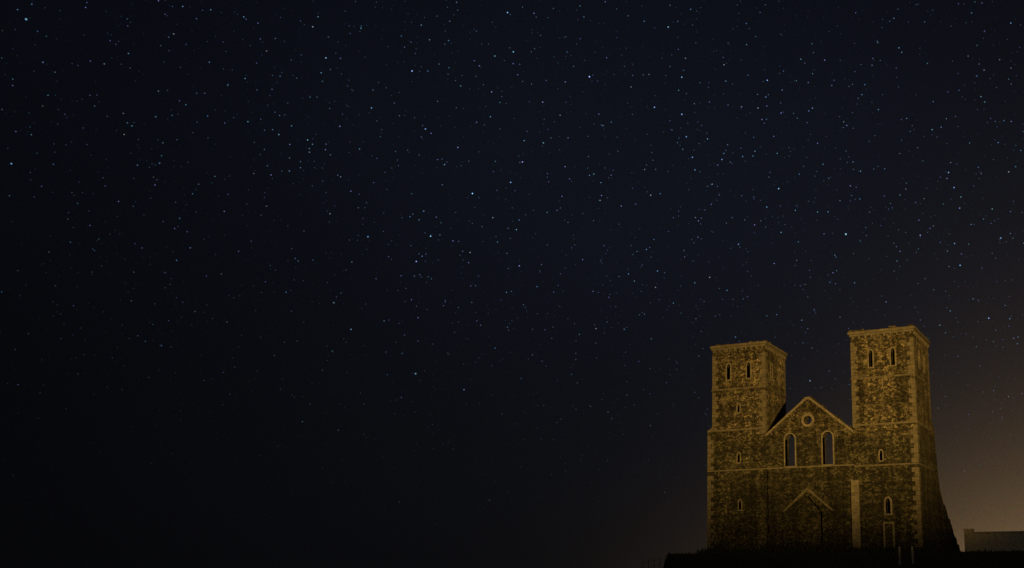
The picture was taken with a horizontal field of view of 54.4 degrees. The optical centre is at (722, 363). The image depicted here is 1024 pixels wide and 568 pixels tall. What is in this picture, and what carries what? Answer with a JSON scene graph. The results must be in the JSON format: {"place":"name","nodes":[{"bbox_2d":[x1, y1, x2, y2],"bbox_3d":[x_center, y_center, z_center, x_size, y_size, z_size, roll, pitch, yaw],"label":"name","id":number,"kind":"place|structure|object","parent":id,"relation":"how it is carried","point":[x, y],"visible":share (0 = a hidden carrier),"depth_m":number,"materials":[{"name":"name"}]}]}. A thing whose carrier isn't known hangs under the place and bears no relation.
{"place":"outdoors","nodes":[
{"label":"outdoors","id":0,"kind":"place"},
{"bbox_2d":[0,0,1023,567],"label":"sky","id":1,"kind":"structure","parent":0,"point":[283,283],"materials":[{"name":"black"}]},
{"bbox_2d":[663,551,1023,567],"bbox_3d":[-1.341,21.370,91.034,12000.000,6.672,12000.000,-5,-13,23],"label":"ground","id":2,"kind":"structure","parent":0,"point":[838,561],"depth_m":75.81,"materials":[{"name":"black plant"}]},
{"bbox_2d":[642,557,659,567],"bbox_3d":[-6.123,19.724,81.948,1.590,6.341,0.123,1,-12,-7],"label":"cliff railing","id":3,"kind":"object","parent":2,"relation":"on","point":[654,565],"visible":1,"depth_m":82.49,"materials":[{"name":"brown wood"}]},
{"bbox_2d":[707,346,785,552],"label":"tower","id":4,"kind":"structure","parent":2,"relation":"on","point":[734,528],"depth_m":92.67,"materials":[{"name":"brown stone"}]},
{"bbox_2d":[766,400,854,551],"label":"gable wall","id":5,"kind":"structure","parent":2,"relation":"on","point":[829,486],"depth_m":89.20,"materials":[{"name":"brown stone"}]},
{"bbox_2d":[797,503,822,548],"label":"doorway infill stones","id":6,"kind":"object","parent":5,"relation":"attached to","point":[811,540],"visible":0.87,"depth_m":88.53,"materials":[{"name":"brown stone"}]},
{"bbox_2d":[664,544,1022,567],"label":"grass tufts","id":7,"kind":"object","parent":2,"relation":"on","point":[830,550],"visible":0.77,"depth_m":83.22,"materials":[{"name":"plant"}]},
{"bbox_2d":[850,331,936,551],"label":"tower","id":8,"kind":"structure","parent":2,"relation":"on","point":[884,400],"depth_m":87.17,"materials":[{"name":"brown stone"}]},
{"bbox_2d":[707,326,933,551],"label":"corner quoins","id":9,"kind":"object","parent":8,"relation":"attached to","point":[871,333],"visible":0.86,"depth_m":89.64,"materials":[{"name":"stone"}]},
{"bbox_2d":[716,324,927,432],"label":"weathered coping stones","id":10,"kind":"object","parent":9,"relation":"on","point":[839,418],"visible":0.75,"depth_m":90.14,"materials":[{"name":"brown stone"}]},
{"bbox_2d":[726,347,924,549],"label":"dressed stone trim","id":11,"kind":"structure","parent":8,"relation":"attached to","point":[856,529],"depth_m":88.91,"materials":[{"name":"brown stone"}]},
{"bbox_2d":[898,546,913,564],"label":"timber posts","id":12,"kind":"object","parent":2,"relation":"on","point":[899,550],"visible":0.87,"depth_m":72.41,"materials":[{"name":"brown wood"}]},
{"bbox_2d":[931,420,959,551],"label":"buttress","id":13,"kind":"structure","parent":2,"relation":"on","point":[946,538],"depth_m":92.67,"materials":[{"name":"brown stone"}]},
{"bbox_2d":[963,529,1023,551],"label":"boundary wall","id":14,"kind":"structure","parent":2,"relation":"on","point":[998,540],"depth_m":90.00,"materials":[{"name":"stone"}]}
]}

